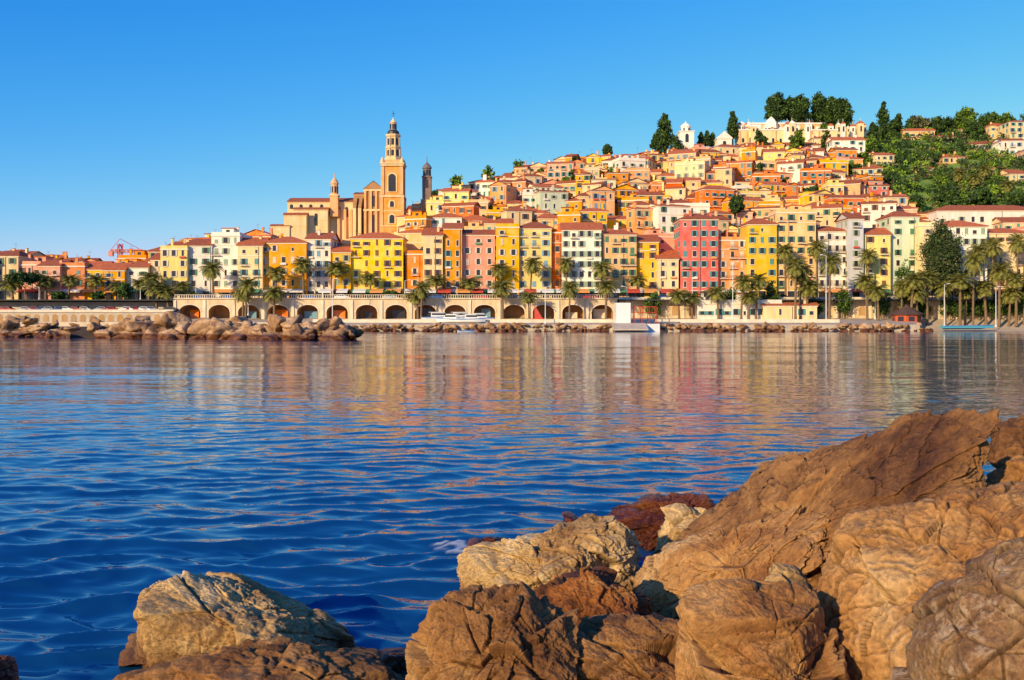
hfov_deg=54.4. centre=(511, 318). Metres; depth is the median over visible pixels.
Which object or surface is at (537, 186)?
mint townhouse
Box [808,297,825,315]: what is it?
promenade bush
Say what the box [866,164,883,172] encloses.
hillside villa
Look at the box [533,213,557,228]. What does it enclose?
sand townhouse
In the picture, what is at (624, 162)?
white townhouse
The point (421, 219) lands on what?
orange townhouse
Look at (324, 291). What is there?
restaurant awning
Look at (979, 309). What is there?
promenade bush
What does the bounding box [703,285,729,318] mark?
palm tree
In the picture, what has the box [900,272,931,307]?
palm tree
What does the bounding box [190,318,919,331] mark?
quay promenade
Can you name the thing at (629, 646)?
shore boulder
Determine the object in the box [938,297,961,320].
promenade bush
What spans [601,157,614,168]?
white townhouse
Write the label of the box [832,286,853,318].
promenade bush
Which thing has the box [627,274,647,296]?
palm tree
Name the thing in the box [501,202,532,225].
cream townhouse
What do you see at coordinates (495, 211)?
ochre townhouse
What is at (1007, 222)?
seafront hotel
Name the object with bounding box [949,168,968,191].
palm tree
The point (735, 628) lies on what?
shore boulder
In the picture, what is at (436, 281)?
palm tree
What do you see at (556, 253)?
coral townhouse
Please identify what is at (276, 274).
palm tree
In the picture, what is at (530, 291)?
restaurant awning
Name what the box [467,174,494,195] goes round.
white townhouse
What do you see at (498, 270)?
palm tree
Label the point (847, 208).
ochre townhouse
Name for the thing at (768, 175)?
coral townhouse
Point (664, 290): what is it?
restaurant awning
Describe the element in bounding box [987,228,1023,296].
cream townhouse
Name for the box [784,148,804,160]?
lemon townhouse
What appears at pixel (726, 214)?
coral townhouse
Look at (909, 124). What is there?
cypress tree
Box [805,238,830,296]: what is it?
palm tree
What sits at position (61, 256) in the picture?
orange townhouse
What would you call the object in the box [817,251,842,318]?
palm tree
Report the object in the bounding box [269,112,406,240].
basilica church
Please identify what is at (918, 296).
palm tree
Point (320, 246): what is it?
white townhouse
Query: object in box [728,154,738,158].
yellow townhouse
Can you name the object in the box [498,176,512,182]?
cream townhouse
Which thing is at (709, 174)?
salmon townhouse
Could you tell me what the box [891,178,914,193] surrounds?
broadleaf tree
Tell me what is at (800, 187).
coral townhouse
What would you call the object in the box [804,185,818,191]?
broadleaf tree
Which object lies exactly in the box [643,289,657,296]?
restaurant awning
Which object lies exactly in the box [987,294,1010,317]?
promenade bush
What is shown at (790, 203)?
peach townhouse
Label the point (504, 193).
salmon townhouse
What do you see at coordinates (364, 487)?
sea water
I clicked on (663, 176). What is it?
peach townhouse
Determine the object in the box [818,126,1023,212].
hillside shrubs
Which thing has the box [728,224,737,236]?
lemon townhouse
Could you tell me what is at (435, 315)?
beached boat
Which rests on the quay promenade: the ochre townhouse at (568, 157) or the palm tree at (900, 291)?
the palm tree at (900, 291)
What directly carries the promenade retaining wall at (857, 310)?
on the hillside ground
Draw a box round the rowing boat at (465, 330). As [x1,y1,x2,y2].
[457,330,474,331]
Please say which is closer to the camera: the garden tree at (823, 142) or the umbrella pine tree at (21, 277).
the umbrella pine tree at (21, 277)
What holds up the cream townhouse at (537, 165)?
on the hillside ground
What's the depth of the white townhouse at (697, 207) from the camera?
311.31 m
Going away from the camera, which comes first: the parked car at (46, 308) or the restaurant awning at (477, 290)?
the parked car at (46, 308)
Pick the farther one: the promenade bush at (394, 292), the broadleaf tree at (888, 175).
the broadleaf tree at (888, 175)
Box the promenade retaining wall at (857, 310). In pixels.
[618,297,1022,318]
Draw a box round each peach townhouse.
[341,233,360,245]
[397,226,422,249]
[411,199,432,210]
[464,220,483,228]
[471,196,492,202]
[513,165,529,173]
[555,180,575,196]
[584,185,615,215]
[601,226,637,298]
[623,167,649,180]
[650,167,662,180]
[655,173,674,180]
[667,147,701,173]
[683,177,701,196]
[683,210,708,216]
[693,150,713,170]
[701,185,730,187]
[747,206,786,217]
[760,193,783,205]
[767,204,816,296]
[784,202,805,208]
[797,158,817,167]
[839,176,862,194]
[861,181,868,193]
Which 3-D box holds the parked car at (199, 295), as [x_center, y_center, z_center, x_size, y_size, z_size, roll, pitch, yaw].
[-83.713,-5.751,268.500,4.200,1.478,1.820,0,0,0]
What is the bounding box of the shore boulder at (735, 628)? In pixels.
[674,577,848,679]
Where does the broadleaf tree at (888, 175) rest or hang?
on the hillside ground
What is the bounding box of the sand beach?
[921,319,1023,330]
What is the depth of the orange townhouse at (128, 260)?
293.65 m
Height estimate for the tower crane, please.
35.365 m
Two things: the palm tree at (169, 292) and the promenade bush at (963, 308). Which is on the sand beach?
the promenade bush at (963, 308)
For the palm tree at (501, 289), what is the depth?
257.34 m
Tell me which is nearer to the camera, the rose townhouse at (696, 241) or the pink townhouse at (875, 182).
the rose townhouse at (696, 241)
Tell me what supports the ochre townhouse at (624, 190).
on the hillside ground
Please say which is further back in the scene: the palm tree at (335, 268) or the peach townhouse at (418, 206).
the peach townhouse at (418, 206)
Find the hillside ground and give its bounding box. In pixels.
[0,137,1023,302]
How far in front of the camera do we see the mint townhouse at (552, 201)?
326.59 m
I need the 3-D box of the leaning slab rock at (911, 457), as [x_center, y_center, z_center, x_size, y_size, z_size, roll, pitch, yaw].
[2.794,1.922,9.542,1.499,2.299,3.658,0,0,-39]
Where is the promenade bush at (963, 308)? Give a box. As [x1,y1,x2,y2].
[953,301,971,320]
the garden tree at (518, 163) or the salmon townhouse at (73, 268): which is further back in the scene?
the garden tree at (518, 163)
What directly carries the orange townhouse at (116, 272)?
on the hillside ground
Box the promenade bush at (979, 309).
[967,298,994,320]
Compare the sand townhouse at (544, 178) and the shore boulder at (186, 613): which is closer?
the shore boulder at (186, 613)
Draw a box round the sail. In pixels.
[534,307,541,318]
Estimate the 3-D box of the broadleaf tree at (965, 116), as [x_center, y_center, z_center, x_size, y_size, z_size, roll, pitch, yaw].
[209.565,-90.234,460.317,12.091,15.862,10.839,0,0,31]
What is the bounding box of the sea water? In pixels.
[0,331,1023,679]
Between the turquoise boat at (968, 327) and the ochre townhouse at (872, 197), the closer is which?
the turquoise boat at (968, 327)
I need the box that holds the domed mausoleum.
[677,121,694,148]
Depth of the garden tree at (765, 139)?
409.35 m
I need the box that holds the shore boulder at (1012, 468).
[985,453,1023,486]
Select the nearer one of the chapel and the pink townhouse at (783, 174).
the pink townhouse at (783, 174)
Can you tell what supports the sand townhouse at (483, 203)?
on the hillside ground
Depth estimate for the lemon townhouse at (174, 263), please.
276.09 m
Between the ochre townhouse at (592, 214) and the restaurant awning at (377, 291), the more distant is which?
the ochre townhouse at (592, 214)
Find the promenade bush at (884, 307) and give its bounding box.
[872,292,891,318]
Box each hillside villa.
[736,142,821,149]
[808,133,822,143]
[825,134,866,156]
[826,146,858,157]
[843,153,863,163]
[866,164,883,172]
[867,151,895,165]
[868,182,890,194]
[900,128,935,139]
[925,131,964,141]
[938,150,964,163]
[970,137,1001,149]
[984,122,1000,138]
[987,136,1023,155]
[997,120,1023,138]
[999,169,1023,180]
[1014,149,1023,158]
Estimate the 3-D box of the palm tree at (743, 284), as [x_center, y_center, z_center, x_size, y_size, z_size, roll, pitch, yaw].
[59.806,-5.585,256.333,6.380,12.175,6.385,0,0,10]
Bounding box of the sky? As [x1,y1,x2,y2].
[0,0,1023,261]
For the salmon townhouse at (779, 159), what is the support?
on the hillside ground
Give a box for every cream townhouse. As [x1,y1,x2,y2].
[0,248,33,298]
[22,248,45,255]
[149,253,159,298]
[166,238,185,245]
[236,236,270,297]
[421,227,444,297]
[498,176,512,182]
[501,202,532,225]
[518,169,542,183]
[528,161,546,171]
[554,156,564,161]
[572,181,604,195]
[573,187,589,208]
[583,163,599,177]
[616,177,649,188]
[627,198,649,207]
[644,157,656,180]
[655,250,679,296]
[664,186,686,200]
[674,155,709,179]
[701,210,730,236]
[710,144,741,154]
[719,155,731,160]
[731,145,743,160]
[733,181,749,185]
[734,144,763,160]
[755,187,772,197]
[800,180,817,192]
[802,195,826,208]
[831,169,846,178]
[848,160,881,176]
[875,190,909,205]
[914,222,936,296]
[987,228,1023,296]
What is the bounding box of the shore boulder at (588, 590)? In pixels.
[534,565,664,625]
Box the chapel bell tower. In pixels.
[422,162,431,210]
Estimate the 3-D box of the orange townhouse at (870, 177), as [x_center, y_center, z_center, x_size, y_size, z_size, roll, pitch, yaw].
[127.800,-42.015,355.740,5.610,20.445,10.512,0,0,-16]
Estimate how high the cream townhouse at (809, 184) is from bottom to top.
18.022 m
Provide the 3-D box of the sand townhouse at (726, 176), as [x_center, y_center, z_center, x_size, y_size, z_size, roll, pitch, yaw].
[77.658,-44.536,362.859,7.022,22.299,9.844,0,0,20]
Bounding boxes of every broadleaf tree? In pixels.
[602,144,612,154]
[727,194,745,226]
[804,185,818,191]
[818,123,827,128]
[853,162,864,173]
[857,151,871,163]
[868,125,889,139]
[875,137,889,144]
[879,170,893,186]
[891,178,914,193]
[894,156,907,167]
[905,115,931,127]
[908,194,925,210]
[924,146,942,156]
[928,122,938,133]
[930,115,952,132]
[932,185,959,205]
[943,126,958,134]
[948,117,958,130]
[953,106,978,128]
[960,119,984,139]
[965,188,994,204]
[969,149,991,160]
[977,111,1001,125]
[991,176,1005,183]
[996,111,1012,123]
[1002,188,1023,205]
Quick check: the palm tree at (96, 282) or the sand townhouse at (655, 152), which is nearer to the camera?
the palm tree at (96, 282)
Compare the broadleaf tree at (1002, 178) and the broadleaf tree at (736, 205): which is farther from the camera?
the broadleaf tree at (1002, 178)
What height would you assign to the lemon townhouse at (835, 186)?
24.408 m
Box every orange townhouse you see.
[47,252,67,257]
[101,263,131,298]
[118,246,147,262]
[125,258,142,262]
[259,232,308,297]
[404,207,432,229]
[442,223,463,297]
[495,199,506,209]
[566,193,583,210]
[573,168,587,179]
[599,164,607,174]
[603,167,629,184]
[617,193,649,215]
[720,196,763,210]
[741,143,757,160]
[754,181,788,197]
[782,190,798,205]
[806,151,823,159]
[855,173,884,181]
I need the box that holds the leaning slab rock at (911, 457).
[660,408,999,590]
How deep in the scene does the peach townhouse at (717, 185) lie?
339.94 m
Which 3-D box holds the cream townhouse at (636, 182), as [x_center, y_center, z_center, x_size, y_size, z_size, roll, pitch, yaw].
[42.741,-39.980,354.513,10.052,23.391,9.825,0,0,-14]
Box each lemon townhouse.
[160,238,189,298]
[426,193,443,215]
[441,184,471,202]
[451,182,470,187]
[506,200,521,208]
[518,222,552,297]
[650,174,663,190]
[656,155,666,162]
[659,158,667,172]
[665,199,691,203]
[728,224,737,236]
[737,188,760,197]
[761,146,785,160]
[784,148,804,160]
[797,187,834,204]
[821,178,844,194]
[864,228,892,296]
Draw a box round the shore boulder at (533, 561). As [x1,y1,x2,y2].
[457,513,641,590]
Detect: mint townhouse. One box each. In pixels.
[398,225,404,231]
[527,183,563,190]
[534,184,569,214]
[590,175,616,188]
[874,205,920,295]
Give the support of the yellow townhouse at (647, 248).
on the hillside ground
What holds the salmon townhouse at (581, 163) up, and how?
on the hillside ground
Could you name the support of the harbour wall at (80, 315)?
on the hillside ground
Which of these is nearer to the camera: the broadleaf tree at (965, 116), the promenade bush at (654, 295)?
the promenade bush at (654, 295)
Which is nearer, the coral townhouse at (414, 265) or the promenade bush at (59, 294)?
the promenade bush at (59, 294)
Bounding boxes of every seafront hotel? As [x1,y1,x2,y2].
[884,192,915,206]
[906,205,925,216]
[925,205,1023,228]
[992,216,1023,228]
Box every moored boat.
[437,314,458,322]
[457,314,485,322]
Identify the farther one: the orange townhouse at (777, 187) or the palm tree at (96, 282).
the orange townhouse at (777, 187)
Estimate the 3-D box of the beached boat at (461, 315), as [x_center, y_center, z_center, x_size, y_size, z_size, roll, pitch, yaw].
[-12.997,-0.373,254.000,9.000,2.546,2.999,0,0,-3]
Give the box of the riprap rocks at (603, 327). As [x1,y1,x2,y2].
[304,321,933,331]
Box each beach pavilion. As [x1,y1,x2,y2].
[694,293,781,318]
[761,297,818,318]
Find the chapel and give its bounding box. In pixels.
[714,131,732,146]
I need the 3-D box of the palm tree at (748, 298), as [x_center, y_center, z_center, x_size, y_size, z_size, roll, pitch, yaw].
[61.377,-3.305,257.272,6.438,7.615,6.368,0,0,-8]
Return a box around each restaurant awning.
[318,289,331,294]
[336,289,348,294]
[353,289,366,294]
[370,289,383,294]
[386,289,401,297]
[437,289,450,295]
[455,289,470,297]
[472,289,482,297]
[524,289,536,295]
[542,289,553,294]
[577,289,589,297]
[626,289,640,296]
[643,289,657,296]
[660,289,673,292]
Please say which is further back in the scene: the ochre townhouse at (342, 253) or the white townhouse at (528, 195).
the white townhouse at (528, 195)
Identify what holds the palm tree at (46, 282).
on the seafront road
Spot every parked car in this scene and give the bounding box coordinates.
[15,307,30,309]
[41,307,53,309]
[101,307,117,309]
[143,307,159,309]
[160,307,177,311]
[194,294,208,297]
[219,294,235,297]
[304,294,320,297]
[335,294,349,297]
[383,294,397,297]
[429,294,442,297]
[473,294,486,297]
[552,294,566,297]
[584,294,598,297]
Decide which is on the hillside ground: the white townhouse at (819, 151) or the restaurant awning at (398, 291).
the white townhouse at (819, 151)
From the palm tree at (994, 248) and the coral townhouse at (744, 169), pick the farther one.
the coral townhouse at (744, 169)
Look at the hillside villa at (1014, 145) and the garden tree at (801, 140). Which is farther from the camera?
the hillside villa at (1014, 145)
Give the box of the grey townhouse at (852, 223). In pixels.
[834,211,864,296]
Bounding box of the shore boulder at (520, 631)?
[405,581,590,679]
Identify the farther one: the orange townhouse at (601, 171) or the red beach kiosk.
the orange townhouse at (601, 171)
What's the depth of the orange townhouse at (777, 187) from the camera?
339.12 m
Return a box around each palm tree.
[0,278,25,298]
[32,275,59,298]
[57,274,82,298]
[83,274,108,292]
[106,280,124,298]
[127,278,146,298]
[138,271,164,298]
[140,280,170,308]
[153,285,180,306]
[169,280,194,297]
[199,260,223,297]
[230,286,255,315]
[235,278,259,317]
[260,285,287,313]
[263,265,289,286]
[291,256,314,297]
[322,260,350,297]
[357,272,380,297]
[402,288,430,318]
[411,280,432,318]
[424,274,450,293]
[456,276,483,297]
[488,262,510,297]
[488,278,516,318]
[517,290,538,318]
[522,257,543,289]
[556,255,575,282]
[559,280,579,318]
[589,260,613,297]
[595,278,618,318]
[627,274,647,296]
[665,288,689,318]
[681,291,702,318]
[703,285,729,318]
[733,274,756,318]
[738,291,760,318]
[751,272,769,318]
[774,242,796,295]
[782,257,809,318]
[789,265,814,318]
[793,278,823,303]
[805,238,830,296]
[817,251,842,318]
[849,271,878,319]
[857,248,878,293]
[862,282,891,319]
[891,278,911,307]
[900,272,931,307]
[904,286,927,310]
[915,269,939,325]
[930,278,955,325]
[944,273,976,324]
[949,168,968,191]
[953,283,979,324]
[961,249,987,324]
[965,172,983,188]
[968,241,990,296]
[974,278,997,324]
[975,164,993,185]
[979,237,1005,293]
[985,260,1014,325]
[997,285,1023,325]
[999,178,1016,196]
[1002,271,1023,325]
[1007,232,1023,271]
[1017,284,1023,324]
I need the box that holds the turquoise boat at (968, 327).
[940,325,993,328]
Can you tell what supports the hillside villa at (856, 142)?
on the hillside ground
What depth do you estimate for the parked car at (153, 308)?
259.68 m
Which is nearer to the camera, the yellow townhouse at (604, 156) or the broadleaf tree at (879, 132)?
the yellow townhouse at (604, 156)
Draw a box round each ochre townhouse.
[79,252,102,260]
[82,261,114,298]
[146,247,159,257]
[330,245,352,296]
[486,205,503,217]
[495,223,519,297]
[509,199,531,208]
[557,207,582,223]
[564,153,579,160]
[574,170,592,194]
[579,202,608,228]
[613,180,639,215]
[755,201,782,207]
[817,157,848,175]
[826,200,851,212]
[864,188,877,200]
[916,213,930,221]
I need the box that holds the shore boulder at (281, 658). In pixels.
[113,636,403,679]
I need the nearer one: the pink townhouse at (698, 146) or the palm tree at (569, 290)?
the palm tree at (569, 290)
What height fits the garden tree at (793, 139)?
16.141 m
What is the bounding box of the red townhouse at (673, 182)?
[664,178,682,186]
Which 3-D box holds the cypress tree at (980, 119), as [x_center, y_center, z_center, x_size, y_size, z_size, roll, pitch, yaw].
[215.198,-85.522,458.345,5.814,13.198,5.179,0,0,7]
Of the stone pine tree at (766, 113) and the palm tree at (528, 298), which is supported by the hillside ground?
the stone pine tree at (766, 113)
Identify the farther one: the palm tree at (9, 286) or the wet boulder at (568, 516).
the palm tree at (9, 286)
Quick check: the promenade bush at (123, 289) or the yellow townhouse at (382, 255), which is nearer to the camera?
the promenade bush at (123, 289)
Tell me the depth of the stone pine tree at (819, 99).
446.92 m
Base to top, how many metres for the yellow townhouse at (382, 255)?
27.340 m
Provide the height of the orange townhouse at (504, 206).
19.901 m
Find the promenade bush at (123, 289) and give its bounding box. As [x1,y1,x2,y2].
[115,281,133,298]
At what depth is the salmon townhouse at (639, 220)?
301.99 m
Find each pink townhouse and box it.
[16,254,53,298]
[36,260,73,298]
[462,229,495,297]
[524,167,546,174]
[539,179,556,184]
[546,161,575,180]
[640,228,673,249]
[689,144,710,148]
[712,158,722,166]
[728,204,753,225]
[772,164,793,183]
[797,145,810,157]
[821,155,848,161]
[863,179,883,194]
[896,203,918,212]
[1011,226,1023,229]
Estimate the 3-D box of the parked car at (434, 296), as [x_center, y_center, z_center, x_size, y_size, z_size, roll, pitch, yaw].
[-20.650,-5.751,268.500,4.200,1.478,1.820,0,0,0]
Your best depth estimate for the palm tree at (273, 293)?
257.93 m
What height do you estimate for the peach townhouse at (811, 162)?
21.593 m
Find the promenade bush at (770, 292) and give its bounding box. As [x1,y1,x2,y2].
[762,280,780,299]
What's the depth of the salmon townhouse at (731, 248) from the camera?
278.40 m
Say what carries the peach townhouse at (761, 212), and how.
on the hillside ground
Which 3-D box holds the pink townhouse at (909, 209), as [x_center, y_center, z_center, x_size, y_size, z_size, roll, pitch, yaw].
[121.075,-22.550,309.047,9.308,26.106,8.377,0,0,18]
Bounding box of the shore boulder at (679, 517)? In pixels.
[654,503,707,553]
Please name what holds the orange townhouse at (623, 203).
on the hillside ground
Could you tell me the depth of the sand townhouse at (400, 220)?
321.06 m
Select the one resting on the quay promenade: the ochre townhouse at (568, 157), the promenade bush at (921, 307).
the promenade bush at (921, 307)
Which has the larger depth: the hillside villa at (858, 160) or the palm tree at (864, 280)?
the hillside villa at (858, 160)
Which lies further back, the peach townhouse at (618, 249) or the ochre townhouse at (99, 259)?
the ochre townhouse at (99, 259)
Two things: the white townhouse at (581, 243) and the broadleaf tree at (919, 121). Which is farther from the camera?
the broadleaf tree at (919, 121)
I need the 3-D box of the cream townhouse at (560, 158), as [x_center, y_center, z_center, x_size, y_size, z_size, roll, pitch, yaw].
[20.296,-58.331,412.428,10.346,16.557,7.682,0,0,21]
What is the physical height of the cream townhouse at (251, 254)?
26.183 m
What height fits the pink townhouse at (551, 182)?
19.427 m
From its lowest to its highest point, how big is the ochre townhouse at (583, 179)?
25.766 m
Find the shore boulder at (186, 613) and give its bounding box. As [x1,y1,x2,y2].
[118,570,355,668]
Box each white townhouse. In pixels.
[123,261,151,298]
[185,239,212,297]
[211,227,249,297]
[304,230,340,297]
[431,208,462,227]
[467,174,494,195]
[471,190,478,196]
[498,176,519,179]
[522,188,534,207]
[560,217,602,297]
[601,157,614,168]
[603,222,632,231]
[612,154,645,171]
[648,199,689,233]
[674,196,709,212]
[731,185,751,190]
[776,157,806,183]
[805,147,824,156]
[816,225,847,296]
[860,192,897,227]
[933,220,988,296]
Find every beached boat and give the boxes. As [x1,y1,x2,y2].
[421,312,445,318]
[453,312,467,318]
[471,313,493,318]
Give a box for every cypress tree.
[649,133,655,149]
[653,113,677,147]
[697,132,704,144]
[704,130,711,146]
[709,132,714,146]
[726,111,738,144]
[868,122,876,131]
[875,101,889,135]
[888,119,898,136]
[893,256,911,308]
[894,113,905,132]
[904,119,915,127]
[978,118,984,138]
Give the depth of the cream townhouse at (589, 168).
369.05 m
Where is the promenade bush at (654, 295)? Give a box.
[643,291,663,318]
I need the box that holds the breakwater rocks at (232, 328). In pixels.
[0,311,363,339]
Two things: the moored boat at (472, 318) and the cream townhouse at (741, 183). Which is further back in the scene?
the cream townhouse at (741, 183)
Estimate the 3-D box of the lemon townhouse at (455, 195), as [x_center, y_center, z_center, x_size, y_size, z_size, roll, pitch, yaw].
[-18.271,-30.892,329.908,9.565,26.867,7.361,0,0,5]
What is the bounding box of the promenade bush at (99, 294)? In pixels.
[89,290,106,298]
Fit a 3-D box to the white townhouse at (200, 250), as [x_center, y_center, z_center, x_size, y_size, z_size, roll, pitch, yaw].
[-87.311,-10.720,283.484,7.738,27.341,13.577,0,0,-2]
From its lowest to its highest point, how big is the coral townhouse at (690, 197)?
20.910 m
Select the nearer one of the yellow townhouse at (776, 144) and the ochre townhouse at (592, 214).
the ochre townhouse at (592, 214)
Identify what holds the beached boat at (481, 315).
on the quay promenade
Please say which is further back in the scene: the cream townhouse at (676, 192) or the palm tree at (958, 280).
the cream townhouse at (676, 192)
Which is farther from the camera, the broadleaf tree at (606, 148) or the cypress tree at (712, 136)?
the cypress tree at (712, 136)
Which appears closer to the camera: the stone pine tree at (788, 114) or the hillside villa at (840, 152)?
the hillside villa at (840, 152)
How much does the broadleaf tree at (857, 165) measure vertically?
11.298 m
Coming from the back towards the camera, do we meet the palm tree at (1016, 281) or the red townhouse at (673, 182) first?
the red townhouse at (673, 182)
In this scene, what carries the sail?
attached to the racing dinghy
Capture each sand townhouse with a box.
[394,206,411,235]
[469,196,488,216]
[482,216,513,280]
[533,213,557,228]
[534,172,546,181]
[640,149,660,153]
[714,167,736,185]
[755,160,775,170]
[811,201,842,226]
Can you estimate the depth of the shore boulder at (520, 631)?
6.19 m
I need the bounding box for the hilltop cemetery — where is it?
[735,117,866,144]
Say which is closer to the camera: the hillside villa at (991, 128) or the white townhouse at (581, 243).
the white townhouse at (581, 243)
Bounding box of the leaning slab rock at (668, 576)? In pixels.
[632,504,831,619]
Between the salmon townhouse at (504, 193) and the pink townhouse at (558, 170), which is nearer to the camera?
the salmon townhouse at (504, 193)
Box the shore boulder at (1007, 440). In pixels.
[987,415,1023,468]
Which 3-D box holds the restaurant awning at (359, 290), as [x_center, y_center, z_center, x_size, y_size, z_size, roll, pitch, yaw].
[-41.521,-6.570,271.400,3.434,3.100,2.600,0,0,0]
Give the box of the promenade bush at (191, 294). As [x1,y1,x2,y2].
[189,292,198,297]
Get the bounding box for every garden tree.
[432,189,437,198]
[448,174,462,187]
[481,165,494,180]
[511,159,524,174]
[561,176,569,180]
[569,169,574,179]
[654,131,667,153]
[670,136,684,148]
[753,129,763,144]
[757,162,764,170]
[761,136,768,145]
[788,134,800,148]
[794,128,805,146]
[820,130,830,151]
[848,161,854,179]
[864,133,878,151]
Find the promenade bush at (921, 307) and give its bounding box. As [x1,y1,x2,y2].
[913,301,931,316]
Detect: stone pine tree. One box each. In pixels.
[764,92,788,122]
[764,96,770,119]
[785,95,795,121]
[788,94,811,122]
[808,91,828,122]
[822,96,838,124]
[831,96,854,126]
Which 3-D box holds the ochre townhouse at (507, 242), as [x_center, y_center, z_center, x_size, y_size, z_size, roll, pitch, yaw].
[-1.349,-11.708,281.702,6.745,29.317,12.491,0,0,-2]
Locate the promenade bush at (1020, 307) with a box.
[1008,297,1023,320]
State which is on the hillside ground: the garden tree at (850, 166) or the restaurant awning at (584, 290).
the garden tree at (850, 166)
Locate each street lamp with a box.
[332,278,337,316]
[544,286,550,323]
[732,261,738,318]
[820,254,826,318]
[943,283,949,325]
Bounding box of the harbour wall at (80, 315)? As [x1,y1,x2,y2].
[0,302,178,321]
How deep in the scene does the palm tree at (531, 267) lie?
271.02 m
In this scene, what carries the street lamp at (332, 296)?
on the quay promenade
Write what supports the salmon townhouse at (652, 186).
on the hillside ground
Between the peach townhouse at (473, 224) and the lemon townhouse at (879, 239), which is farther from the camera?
the peach townhouse at (473, 224)
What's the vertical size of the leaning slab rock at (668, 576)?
1.403 m
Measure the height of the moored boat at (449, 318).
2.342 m
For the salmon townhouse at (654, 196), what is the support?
on the hillside ground
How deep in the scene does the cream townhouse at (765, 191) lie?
333.16 m
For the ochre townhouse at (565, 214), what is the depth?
294.32 m
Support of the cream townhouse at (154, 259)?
on the hillside ground
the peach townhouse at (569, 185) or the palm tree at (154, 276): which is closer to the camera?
the palm tree at (154, 276)
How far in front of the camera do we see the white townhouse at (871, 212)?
300.49 m
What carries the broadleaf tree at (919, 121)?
on the hillside ground
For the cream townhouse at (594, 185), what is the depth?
352.75 m
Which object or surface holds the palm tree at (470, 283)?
on the seafront road
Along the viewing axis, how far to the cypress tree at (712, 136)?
435.05 m
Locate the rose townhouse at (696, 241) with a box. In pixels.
[672,211,719,296]
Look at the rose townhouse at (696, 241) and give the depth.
276.96 m
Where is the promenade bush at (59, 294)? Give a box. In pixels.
[50,291,68,298]
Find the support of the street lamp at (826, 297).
on the quay promenade
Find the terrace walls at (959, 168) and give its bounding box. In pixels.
[913,141,1001,206]
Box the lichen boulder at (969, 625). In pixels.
[892,536,1023,679]
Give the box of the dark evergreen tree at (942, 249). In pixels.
[916,216,968,296]
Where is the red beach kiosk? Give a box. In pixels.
[888,304,924,322]
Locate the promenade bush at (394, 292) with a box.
[383,290,399,297]
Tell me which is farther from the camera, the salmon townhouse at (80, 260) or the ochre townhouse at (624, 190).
the ochre townhouse at (624, 190)
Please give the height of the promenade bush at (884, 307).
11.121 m
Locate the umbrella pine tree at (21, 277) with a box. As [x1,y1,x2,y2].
[3,270,45,298]
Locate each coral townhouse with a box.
[244,224,278,238]
[405,250,422,297]
[441,200,480,216]
[552,224,561,295]
[633,152,646,157]
[683,191,694,202]
[693,180,735,211]
[711,211,732,223]
[713,160,730,170]
[725,155,755,181]
[750,170,780,190]
[784,182,799,195]
[786,179,803,193]
[799,164,831,185]
[823,191,864,211]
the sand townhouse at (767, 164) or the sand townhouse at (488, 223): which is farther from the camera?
the sand townhouse at (767, 164)
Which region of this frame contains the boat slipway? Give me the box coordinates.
[612,303,659,331]
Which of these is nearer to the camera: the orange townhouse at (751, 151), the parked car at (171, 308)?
the parked car at (171, 308)
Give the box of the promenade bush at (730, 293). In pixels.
[724,287,736,298]
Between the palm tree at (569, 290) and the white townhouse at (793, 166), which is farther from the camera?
the white townhouse at (793, 166)
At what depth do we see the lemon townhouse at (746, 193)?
329.82 m
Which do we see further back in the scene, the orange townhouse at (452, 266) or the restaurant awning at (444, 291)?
the orange townhouse at (452, 266)
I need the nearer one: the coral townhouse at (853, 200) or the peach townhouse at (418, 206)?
the coral townhouse at (853, 200)
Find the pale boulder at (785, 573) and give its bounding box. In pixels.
[764,563,820,605]
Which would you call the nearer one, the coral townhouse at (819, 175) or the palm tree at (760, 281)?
the palm tree at (760, 281)
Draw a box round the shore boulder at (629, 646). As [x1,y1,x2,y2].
[576,613,679,679]
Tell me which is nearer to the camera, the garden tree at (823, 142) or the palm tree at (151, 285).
the palm tree at (151, 285)
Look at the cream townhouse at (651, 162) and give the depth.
383.26 m
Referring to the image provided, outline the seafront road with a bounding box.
[0,299,1022,300]
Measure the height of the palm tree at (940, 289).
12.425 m
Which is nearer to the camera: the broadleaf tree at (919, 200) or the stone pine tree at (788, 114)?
the broadleaf tree at (919, 200)
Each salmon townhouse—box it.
[59,257,90,298]
[61,252,89,262]
[462,215,485,225]
[488,176,516,204]
[511,175,532,201]
[527,206,549,221]
[572,159,586,168]
[624,202,652,234]
[634,188,664,202]
[648,182,665,190]
[705,167,714,179]
[718,230,745,292]
[775,157,788,170]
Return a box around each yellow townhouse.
[195,235,210,238]
[349,232,408,297]
[585,150,599,165]
[600,153,614,163]
[607,216,625,228]
[636,235,660,296]
[646,149,665,160]
[655,190,670,200]
[700,149,719,159]
[701,179,723,185]
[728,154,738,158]
[736,217,778,296]
[770,140,786,147]
[785,143,803,154]
[799,187,832,205]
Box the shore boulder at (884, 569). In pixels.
[816,480,1023,679]
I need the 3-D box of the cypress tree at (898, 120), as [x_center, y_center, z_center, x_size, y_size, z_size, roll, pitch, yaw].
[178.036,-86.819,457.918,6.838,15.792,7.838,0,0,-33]
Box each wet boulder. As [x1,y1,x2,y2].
[0,655,21,679]
[380,647,407,679]
[467,536,507,546]
[562,511,577,521]
[606,491,715,550]
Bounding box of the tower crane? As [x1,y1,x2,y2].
[108,239,142,258]
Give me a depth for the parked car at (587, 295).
267.65 m
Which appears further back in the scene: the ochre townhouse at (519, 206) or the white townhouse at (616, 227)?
the ochre townhouse at (519, 206)
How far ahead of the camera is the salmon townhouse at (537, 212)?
307.61 m
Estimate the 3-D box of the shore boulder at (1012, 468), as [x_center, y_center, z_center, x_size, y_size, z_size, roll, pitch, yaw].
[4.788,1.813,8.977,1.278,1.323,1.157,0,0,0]

